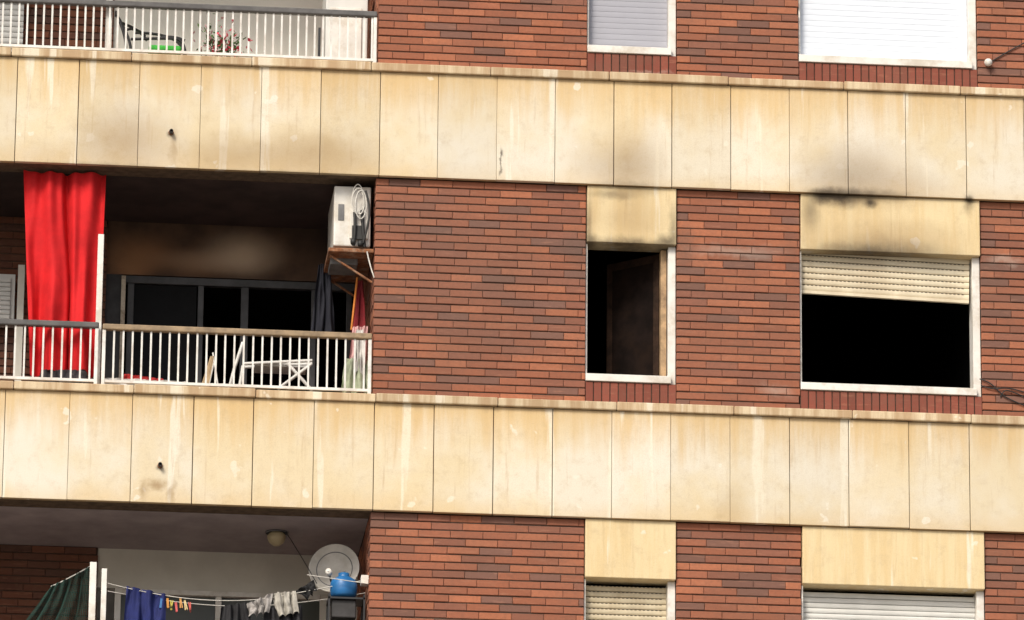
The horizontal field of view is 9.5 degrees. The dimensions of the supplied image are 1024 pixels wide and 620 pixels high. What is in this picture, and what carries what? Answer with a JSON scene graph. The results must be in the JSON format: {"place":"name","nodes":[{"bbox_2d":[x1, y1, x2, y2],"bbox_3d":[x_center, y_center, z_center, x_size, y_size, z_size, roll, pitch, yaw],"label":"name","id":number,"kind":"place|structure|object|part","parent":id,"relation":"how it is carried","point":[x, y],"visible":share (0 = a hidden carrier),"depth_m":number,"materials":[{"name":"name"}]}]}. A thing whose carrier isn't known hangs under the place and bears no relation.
{"place":"outdoors","nodes":[
{"label":"outdoors","id":0,"kind":"place"},
{"bbox_2d":[96,19,228,619],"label":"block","id":1,"kind":"structure","parent":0,"point":[110,598],"depth_m":55.28,"materials":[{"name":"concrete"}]},
{"bbox_2d":[97,548,357,594],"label":"cream wall","id":2,"kind":"structure","parent":0,"point":[206,571],"depth_m":51.33,"materials":[{"name":"beige paint"}]},
{"bbox_2d":[0,52,1023,533],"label":"band backing","id":3,"kind":"object","parent":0,"point":[232,176],"visible":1,"depth_m":50.77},
{"bbox_2d":[24,170,105,377],"bbox_3d":[-3.682,-0.297,50.611,0.680,1.759,0.179,2,-17,-5],"label":"red curtain","id":4,"kind":"object","parent":3,"relation":"hanging from","point":[64,221],"visible":1,"depth_m":50.66,"materials":[{"name":"fabric"}]},
{"bbox_2d":[105,8,112,47],"bbox_3d":[-3.337,-2.315,51.206,0.054,0.626,0.040,2,-17,-5],"label":"divider post","id":5,"kind":"object","parent":3,"relation":"attached to","point":[106,27],"visible":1,"depth_m":51.19,"materials":[{"name":"white metal"}]},
{"bbox_2d":[0,57,1023,533],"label":"band panels","id":6,"kind":"object","parent":3,"relation":"attached to","point":[450,459],"visible":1,"depth_m":50.71,"materials":[{"name":"beige stone"}]},
{"bbox_2d":[0,47,1023,425],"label":"coping stones","id":7,"kind":"object","parent":3,"relation":"attached to","point":[496,401],"visible":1,"depth_m":50.79,"materials":[{"name":"beige stone"}]},
{"bbox_2d":[0,319,98,383],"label":"balcony railing","id":8,"kind":"object","parent":7,"relation":"on","point":[52,324],"visible":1,"depth_m":50.27,"materials":[{"name":"white metal"}]},
{"bbox_2d":[39,369,88,382],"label":"dark rags","id":9,"kind":"object","parent":7,"relation":"on","point":[56,373],"visible":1,"depth_m":50.30,"materials":[{"name":"fabric"}]},
{"bbox_2d":[96,234,103,383],"bbox_3d":[-3.369,0.054,50.471,0.049,1.402,0.040,2,-17,-5],"label":"divider post","id":10,"kind":"object","parent":7,"relation":"on","point":[99,290],"visible":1,"depth_m":50.51,"materials":[{"name":"white metal"}]},
{"bbox_2d":[123,374,163,380],"bbox_3d":[-3.007,0.579,50.430,0.343,0.114,0.068,2,-17,-5],"label":"red cloth","id":11,"kind":"object","parent":7,"relation":"on","point":[127,376],"visible":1,"depth_m":50.44,"materials":[{"name":"fabric"}]},
{"bbox_2d":[104,378,185,385],"bbox_3d":[-2.974,0.625,50.354,0.694,0.133,0.066,2,-17,-5],"label":"laundry heap","id":12,"kind":"object","parent":7,"relation":"on","point":[135,380],"visible":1,"depth_m":50.35,"materials":[{"name":"fabric"}]},
{"bbox_2d":[0,0,376,61],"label":"balcony railing","id":13,"kind":"object","parent":7,"relation":"on","point":[233,9],"visible":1,"depth_m":51.19,"materials":[{"name":"white metal"}]},
{"bbox_2d":[193,12,252,56],"bbox_3d":[-2.395,-2.179,51.326,0.492,0.651,0.546,-1,-17,6],"label":"flowering plant","id":14,"kind":"object","parent":7,"relation":"on","point":[220,45],"visible":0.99,"depth_m":51.36,"materials":[{"name":"red plant"}]},
{"bbox_2d":[101,324,371,393],"bbox_3d":[-2.239,0.420,50.390,2.198,0.554,0.060,2,-17,-5],"label":"balcony railing","id":15,"kind":"object","parent":7,"relation":"on","point":[235,332],"visible":1,"depth_m":50.39,"materials":[{"name":"white metal"}]},
{"bbox_2d":[341,358,371,392],"bbox_3d":[-1.262,0.546,50.683,0.282,0.309,0.102,2,-17,-5],"label":"green bag","id":16,"kind":"object","parent":7,"relation":"on","point":[358,376],"visible":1,"depth_m":50.67,"materials":[{"name":"fabric"}]},
{"bbox_2d":[355,329,362,373],"bbox_3d":[-1.251,0.353,50.733,0.082,0.397,0.065,2,-17,-5],"label":"white cloth","id":17,"kind":"object","parent":16,"relation":"attached to","point":[359,349],"visible":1,"depth_m":50.72,"materials":[{"name":"fabric"}]},
{"bbox_2d":[356,0,1023,619],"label":"brick courses","id":18,"kind":"object","parent":7,"relation":"on","point":[716,574],"visible":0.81,"depth_m":50.85,"materials":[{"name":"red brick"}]},
{"bbox_2d":[308,544,359,591],"bbox_3d":[-1.366,2.113,50.479,0.527,0.428,0.343,11,-20,-31],"label":"satellite dish","id":19,"kind":"object","parent":18,"relation":"attached to","point":[331,561],"visible":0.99,"depth_m":50.51,"materials":[{"name":"paint"}]},
{"bbox_2d":[326,575,368,619],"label":"shelf stand","id":20,"kind":"object","parent":18,"relation":"attached to","point":[340,608],"visible":1,"depth_m":50.10,"materials":[{"name":"black metal"}]},
{"bbox_2d":[108,574,367,611],"bbox_3d":[-2.184,2.318,50.138,2.188,0.343,0.357,2,-17,-5],"label":"clothes line","id":21,"kind":"object","parent":20,"relation":"attached to","point":[180,602],"visible":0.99,"depth_m":50.02,"materials":[{"name":"fabric"}]},
{"bbox_2d":[124,586,165,619],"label":"blue towel","id":22,"kind":"object","parent":21,"relation":"hanging from","point":[140,605],"visible":1,"depth_m":49.96,"materials":[{"name":"fabric"}]},
{"bbox_2d":[220,602,250,619],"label":"black trousers","id":23,"kind":"object","parent":21,"relation":"hanging from","point":[237,611],"visible":1,"depth_m":50.01,"materials":[{"name":"fabric"}]},
{"bbox_2d":[246,594,272,617],"bbox_3d":[-2.042,2.386,50.028,0.220,0.212,0.115,2,-17,-5],"label":"grey shirt","id":24,"kind":"object","parent":21,"relation":"hanging from","point":[258,606],"visible":1,"depth_m":50.02,"materials":[{"name":"fabric"}]},
{"bbox_2d":[264,605,301,619],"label":"dark shorts","id":25,"kind":"object","parent":21,"relation":"hanging from","point":[272,614],"visible":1,"depth_m":50.07,"materials":[{"name":"fabric"}]},
{"bbox_2d":[272,591,298,616],"bbox_3d":[-1.831,2.380,50.059,0.222,0.223,0.102,2,-17,-5],"label":"beige shirt","id":26,"kind":"object","parent":21,"relation":"hanging from","point":[286,604],"visible":1,"depth_m":50.05,"materials":[{"name":"fabric"}]},
{"bbox_2d":[296,580,316,600],"bbox_3d":[-1.667,2.273,50.129,0.175,0.180,0.065,2,-17,-5],"label":"black sock","id":27,"kind":"object","parent":21,"relation":"hanging from","point":[311,586],"visible":1,"depth_m":50.13,"materials":[{"name":"fabric"}]},
{"bbox_2d":[330,571,356,596],"bbox_3d":[-1.365,2.228,50.222,0.220,0.225,0.220,2,-17,-5],"label":"camping gas bottle","id":28,"kind":"object","parent":20,"relation":"on","point":[340,588],"visible":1,"depth_m":50.13,"materials":[{"name":"blue metal"}]},
{"bbox_2d":[324,247,373,304],"bbox_3d":[-1.361,-0.257,51.185,0.374,0.273,0.830,2,-17,-5],"label":"shelf","id":29,"kind":"object","parent":18,"relation":"attached to","point":[346,264],"depth_m":51.01,"materials":[{"name":"brown wood"}]},
{"bbox_2d":[311,263,334,331],"bbox_3d":[-1.562,-0.092,51.293,0.204,0.631,0.101,2,-17,-5],"label":"navy jacket","id":30,"kind":"object","parent":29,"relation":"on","point":[323,316],"visible":0.97,"depth_m":51.26,"materials":[{"name":"fabric"}]},
{"bbox_2d":[350,277,357,329],"bbox_3d":[-1.300,-0.051,51.012,0.018,0.470,0.084,-12,-21,34],"label":"folded parasol","id":31,"kind":"object","parent":29,"relation":"hanging from","point":[354,301],"visible":1,"depth_m":51.01,"materials":[{"name":"orange fabric"}]},
{"bbox_2d":[328,184,373,277],"bbox_3d":[-1.329,-0.541,51.228,0.343,0.810,0.841,2,-17,-5],"label":"air conditioner","id":32,"kind":"object","parent":18,"relation":"attached to","point":[349,219],"visible":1,"depth_m":50.93,"materials":[{"name":"white metal"}]},
{"bbox_2d":[351,280,365,332],"bbox_3d":[-1.264,0.004,51.079,0.131,0.512,0.062,-3,-18,10],"label":"red towel","id":33,"kind":"object","parent":18,"relation":"hanging from","point":[359,317],"visible":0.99,"depth_m":51.08,"materials":[{"name":"fabric"}]},
{"bbox_2d":[349,326,367,363],"bbox_3d":[-1.264,0.296,50.776,0.160,0.341,0.054,-1,-17,5],"label":"pink shirt","id":34,"kind":"object","parent":18,"relation":"hanging from","point":[363,328],"visible":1,"depth_m":50.79,"materials":[{"name":"fabric"}]},
{"bbox_2d":[586,0,976,69],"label":"window frame","id":35,"kind":"object","parent":18,"relation":"attached to","point":[969,63],"visible":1,"depth_m":51.68,"materials":[{"name":"white metal"}]},
{"bbox_2d":[589,0,666,47],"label":"blind","id":36,"kind":"object","parent":35,"relation":"in","point":[638,23],"visible":1,"depth_m":51.70,"materials":[{"name":"white plastic"}]},
{"bbox_2d":[800,0,966,60],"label":"shutter","id":37,"kind":"object","parent":35,"relation":"attached to","point":[922,29],"visible":1,"depth_m":51.91,"materials":[{"name":"white plastic"}]},
{"bbox_2d":[584,244,980,396],"bbox_3d":[2.229,0.101,51.037,3.279,1.201,0.212,2,-17,-5],"label":"window frame","id":38,"kind":"object","parent":18,"relation":"attached to","point":[974,389],"visible":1,"depth_m":50.89,"materials":[{"name":"white metal"}]},
{"bbox_2d":[586,185,675,252],"bbox_3d":[0.977,-0.750,51.164,0.739,0.488,0.230,2,-17,-5],"label":"shutter box","id":39,"kind":"object","parent":38,"relation":"on","point":[637,219],"visible":1,"depth_m":51.06,"materials":[{"name":"beige stone"}]},
{"bbox_2d":[606,254,658,375],"bbox_3d":[1.008,0.118,51.237,0.528,1.115,0.035,-12,-21,35],"label":"casement sash","id":40,"kind":"object","parent":38,"relation":"attached to","point":[653,259],"visible":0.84,"depth_m":51.27,"materials":[{"name":"black wood"}]},
{"bbox_2d":[612,263,652,375],"bbox_3d":[0.999,0.115,51.226,0.420,0.987,0.006,-12,-21,35],"label":"casement pane","id":41,"kind":"object","parent":40,"relation":"in","point":[632,320],"visible":0.86,"depth_m":51.23,"materials":[{"name":"black glass"}]},
{"bbox_2d":[659,250,665,375],"bbox_3d":[1.242,0.051,51.012,0.048,1.107,0.100,2,-17,-5],"label":"casement jamb","id":42,"kind":"object","parent":38,"relation":"attached to","point":[662,313],"visible":1,"depth_m":50.98,"materials":[{"name":"beige paint"}]},
{"bbox_2d":[798,194,979,261],"bbox_3d":[3.122,-0.673,51.357,1.497,0.482,0.230,2,-17,-5],"label":"shutter box","id":43,"kind":"object","parent":38,"relation":"on","point":[888,226],"visible":1,"depth_m":51.25,"materials":[{"name":"beige stone"}]},
{"bbox_2d":[801,254,968,299],"bbox_3d":[3.083,-0.295,51.255,1.428,0.400,0.022,2,-17,-5],"label":"slipped shutter","id":44,"kind":"object","parent":43,"relation":"hanging from","point":[900,275],"depth_m":51.24,"materials":[{"name":"beige plastic"}]},
{"bbox_2d":[807,255,959,294],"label":"slipped shutter slots","id":45,"kind":"object","parent":44,"relation":"attached to","point":[880,277],"visible":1,"depth_m":51.24,"materials":[{"name":"beige plastic"}]},
{"bbox_2d":[802,290,968,303],"bbox_3d":[3.076,-0.107,51.193,1.419,0.065,0.030,2,-17,-5],"label":"slipped shutter bar","id":46,"kind":"object","parent":44,"relation":"attached to","point":[874,296],"visible":1,"depth_m":51.18,"materials":[{"name":"beige plastic"}]},
{"bbox_2d":[583,579,983,619],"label":"window frame","id":47,"kind":"object","parent":18,"relation":"attached to","point":[978,596],"visible":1,"depth_m":50.22,"materials":[{"name":"white metal"}]},
{"bbox_2d":[586,585,665,619],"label":"shutter","id":48,"kind":"object","parent":47,"relation":"on","point":[616,598],"depth_m":50.22,"materials":[{"name":"beige plastic"}]},
{"bbox_2d":[589,586,661,616],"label":"shutter slots","id":49,"kind":"object","parent":48,"relation":"attached to","point":[626,598],"visible":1,"depth_m":50.22,"materials":[{"name":"beige plastic"}]},
{"bbox_2d":[583,519,675,585],"bbox_3d":[0.952,1.973,50.320,0.739,0.488,0.230,2,-17,-5],"label":"shutter box","id":50,"kind":"object","parent":47,"relation":"on","point":[629,552],"visible":1,"depth_m":50.21,"materials":[{"name":"beige stone"}]},
{"bbox_2d":[803,592,974,619],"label":"shutter","id":51,"kind":"object","parent":47,"relation":"on","point":[874,609],"depth_m":50.42,"materials":[{"name":"white plastic"}]},
{"bbox_2d":[800,526,984,595],"bbox_3d":[3.097,2.050,50.513,1.497,0.482,0.230,2,-17,-5],"label":"shutter box","id":52,"kind":"object","parent":47,"relation":"on","point":[871,560],"visible":1,"depth_m":50.41,"materials":[{"name":"beige stone"}]},
{"bbox_2d":[984,58,991,66],"bbox_3d":[3.981,-2.068,51.746,0.067,0.067,0.075,2,-17,-5],"label":"wall light","id":53,"kind":"object","parent":18,"relation":"attached to","point":[988,62],"visible":1,"depth_m":51.72,"materials":[{"name":"white metal"}]},
{"bbox_2d":[979,43,1023,405],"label":"facade cable","id":54,"kind":"object","parent":18,"relation":"attached to","point":[983,379],"visible":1,"depth_m":50.93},
{"bbox_2d":[358,519,943,595],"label":"slab over rooms","id":55,"kind":"structure","parent":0,"point":[803,590],"depth_m":52.47,"materials":[{"name":"grey concrete"}]},
{"bbox_2d":[342,340,898,392],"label":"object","id":56,"kind":"object","parent":55,"relation":"on","point":[849,366],"visible":0.14,"depth_m":55.45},
{"bbox_2d":[371,187,924,350],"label":"dark interior","id":57,"kind":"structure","parent":56,"relation":"on","point":[836,322],"depth_m":54.57,"materials":[{"name":"black"}]},
{"bbox_3d":[-4.748,4.411,49.943,6.999,0.216,1.498,2,-17,-5],"label":"balcony slab","id":58,"kind":"object","parent":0,"visible":0},
{"bbox_2d":[0,544,97,619],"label":"pier mortar","id":59,"kind":"object","parent":58,"relation":"on","point":[40,576],"visible":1,"depth_m":51.17,"materials":[{"name":"concrete"}]},
{"bbox_2d":[0,506,367,556],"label":"balcony slab","id":60,"kind":"structure","parent":59,"relation":"on","point":[168,531],"depth_m":50.75,"materials":[{"name":"grey concrete"}]},
{"bbox_2d":[14,265,24,380],"bbox_3d":[-4.101,0.605,51.362,0.055,2.045,0.040,2,-17,-5],"label":"neighbour pole","id":61,"kind":"object","parent":60,"relation":"on","point":[20,309],"visible":0.36,"depth_m":51.51,"materials":[{"name":"white metal"}]},
{"bbox_2d":[0,216,106,381],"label":"pier mortar","id":62,"kind":"object","parent":60,"relation":"on","point":[26,291],"visible":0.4,"depth_m":51.92,"materials":[{"name":"grey concrete"}]},
{"bbox_2d":[0,172,373,228],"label":"balcony slab","id":63,"kind":"structure","parent":62,"relation":"on","point":[217,202],"depth_m":51.62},
{"bbox_2d":[23,8,112,47],"bbox_3d":[-5.808,-2.289,52.432,4.839,2.634,0.140,2,-17,-5],"label":"pier mortar","id":64,"kind":"object","parent":63,"relation":"on","point":[63,24],"depth_m":52.60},
{"bbox_2d":[115,11,185,54],"bbox_3d":[-3.035,-2.308,51.954,0.616,0.535,0.474,2,-17,-5],"label":"garden chair","id":65,"kind":"object","parent":63,"relation":"on","point":[162,37],"visible":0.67,"depth_m":51.72,"materials":[{"name":"black metal"}]},
{"bbox_2d":[113,0,322,57],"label":"bright wall","id":66,"kind":"structure","parent":63,"relation":"on","point":[313,4],"depth_m":52.76,"materials":[{"name":"white paint"}]},
{"bbox_2d":[318,0,367,57],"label":"storage cabinet","id":67,"kind":"object","parent":63,"relation":"on","point":[359,5],"visible":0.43,"depth_m":51.77,"materials":[{"name":"white metal"}]},
{"bbox_3d":[-1.397,-1.886,51.640,0.272,1.353,0.015,2,-17,-5],"label":"door leaf","id":68,"kind":"part","parent":67,"relation":"part of","materials":[{"name":"white metal"}]},
{"bbox_2d":[105,274,121,377],"bbox_3d":[-3.354,0.752,51.750,0.138,2.167,0.120,2,-17,-5],"label":"door reveal","id":69,"kind":"object","parent":60,"relation":"on","point":[113,301],"depth_m":51.90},
{"bbox_2d":[201,356,213,386],"bbox_3d":[-2.507,0.520,50.844,0.115,0.301,0.011,2,-17,-5],"label":"scorched board","id":70,"kind":"object","parent":60,"relation":"on","point":[209,365],"visible":0.67,"depth_m":50.86,"materials":[{"name":"wood"}]},
{"bbox_2d":[209,352,222,383],"bbox_3d":[-2.486,0.507,51.061,0.243,0.358,0.114,2,-17,-5],"label":"washing rack","id":71,"kind":"object","parent":60,"relation":"on","point":[213,366],"visible":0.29,"depth_m":51.10,"materials":[{"name":"white metal"}]},
{"bbox_2d":[106,221,355,283],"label":"smoked wall","id":72,"kind":"structure","parent":60,"relation":"on","point":[215,251],"depth_m":52.16,"materials":[{"name":"brown paint"}]},
{"bbox_2d":[119,275,125,377],"bbox_3d":[-3.272,0.707,51.709,0.035,2.069,0.060,2,-17,-5],"label":"terrace door jamb","id":73,"kind":"object","parent":72,"relation":"attached to","point":[123,289],"visible":0.36,"depth_m":51.88,"materials":[{"name":"grey metal"}]},
{"bbox_2d":[125,285,353,331],"bbox_3d":[-2.341,-0.048,52.890,2.084,0.050,1.375,2,-17,-5],"label":"window","id":74,"kind":"structure","parent":72,"relation":"attached to","point":[278,310],"depth_m":52.94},
{"bbox_2d":[123,332,342,392],"bbox_3d":[-2.449,1.220,53.237,1.963,2.169,0.050,2,-17,-5],"label":"terrace door void","id":75,"kind":"object","parent":74,"relation":"attached to","point":[276,355],"depth_m":53.50,"materials":[{"name":"black"}]},
{"bbox_2d":[124,275,354,392],"bbox_3d":[-2.300,0.768,51.809,1.953,2.129,0.060,2,-17,-5],"label":"terrace door frame","id":76,"kind":"object","parent":72,"relation":"attached to","point":[244,286],"visible":0.51,"depth_m":52.03,"materials":[{"name":"black metal"}]},
{"bbox_2d":[133,285,196,382],"bbox_3d":[-2.922,0.756,51.754,0.525,2.009,0.008,2,-17,-5],"label":"terrace door glass","id":77,"kind":"object","parent":76,"relation":"in","point":[159,305],"visible":0.36,"depth_m":51.94,"materials":[{"name":"black glass"}]},
{"bbox_2d":[228,342,312,390],"bbox_3d":[-1.994,0.511,50.979,0.711,0.425,0.278,2,-17,-5],"label":"folding chair","id":78,"kind":"object","parent":60,"relation":"on","point":[284,367],"visible":0.76,"depth_m":50.89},
{"bbox_2d":[265,529,287,545],"bbox_3d":[-1.930,1.879,50.746,0.190,0.117,0.190,2,-17,-5],"label":"ceiling lamp","id":79,"kind":"object","parent":60,"relation":"attached to","point":[276,537],"visible":1,"depth_m":50.70,"materials":[{"name":"beige glass"}]},
{"bbox_2d":[286,532,316,583],"bbox_3d":[-1.735,1.996,50.493,0.009,0.594,0.528,13,-21,-34],"label":"hanging wire","id":80,"kind":"object","parent":60,"relation":"hanging from","point":[301,557],"visible":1,"depth_m":50.45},
{"bbox_2d":[0,4,113,619],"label":"pier bricks","id":81,"kind":"object","parent":58,"relation":"on","point":[12,240],"visible":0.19,"depth_m":51.66,"materials":[{"name":"brown brick"}]},
{"bbox_2d":[0,274,15,327],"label":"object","id":82,"kind":"object","parent":81,"relation":"attached to","point":[12,294],"visible":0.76,"depth_m":51.67,"materials":[{"name":"grey metal"}]},
{"bbox_2d":[0,278,10,318],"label":"neighbour shutter","id":83,"kind":"object","parent":82,"relation":"attached to","point":[5,284],"visible":0.88,"depth_m":51.62,"materials":[{"name":"grey plastic"}]},
{"bbox_2d":[0,3,23,51],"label":"neighbour upper shutter","id":84,"kind":"object","parent":81,"relation":"attached to","point":[6,29],"depth_m":52.41,"materials":[{"name":"white plastic"}]},
{"bbox_2d":[88,562,96,619],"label":"divider post","id":85,"kind":"object","parent":58,"relation":"on","point":[92,590],"visible":1,"depth_m":49.79,"materials":[{"name":"white metal"}]},
{"bbox_2d":[26,567,89,619],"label":"green net","id":86,"kind":"object","parent":85,"relation":"attached to","point":[51,590],"visible":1,"depth_m":50.11,"materials":[{"name":"green fabric"}]},
{"bbox_2d":[53,566,89,585],"bbox_3d":[-3.557,2.146,50.179,0.358,0.217,0.020,2,-17,-5],"label":"net edge cord","id":87,"kind":"object","parent":86,"relation":"attached to","point":[72,575],"visible":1,"depth_m":50.17,"materials":[{"name":"white fabric"}]},
{"bbox_2d":[100,568,106,619],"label":"divider post","id":88,"kind":"object","parent":58,"relation":"on","point":[103,593],"visible":1,"depth_m":49.77,"materials":[{"name":"white metal"}]},
{"bbox_2d":[114,588,319,619],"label":"terrace frame","id":89,"kind":"object","parent":58,"relation":"on","point":[218,595],"visible":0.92,"depth_m":51.26,"materials":[{"name":"grey metal"}]},
{"bbox_2d":[114,595,319,619],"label":"terrace glass","id":90,"kind":"object","parent":89,"relation":"in","point":[310,610],"visible":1,"depth_m":51.27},
{"bbox_2d":[319,595,356,619],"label":"cream wall end","id":91,"kind":"structure","parent":58,"relation":"on","point":[322,611],"depth_m":51.34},
{"bbox_3d":[3.170,4.985,51.938,8.840,0.010,4.090,2,-17,-5],"label":"room floor finish","id":92,"kind":"object","parent":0,"visible":0},
{"bbox_2d":[647,586,665,587],"bbox_3d":[1.126,3.644,52.122,0.030,2.624,4.135,2,-17,-5],"label":"room lining","id":93,"kind":"object","parent":92,"relation":"on","point":[657,586],"visible":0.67,"depth_m":51.55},
{"bbox_2d":[944,595,972,596],"bbox_3d":[3.648,3.737,52.348,0.030,2.624,4.135,2,-17,-5],"label":"room lining","id":94,"kind":"object","parent":92,"relation":"on","point":[956,596],"visible":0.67,"depth_m":51.93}
]}

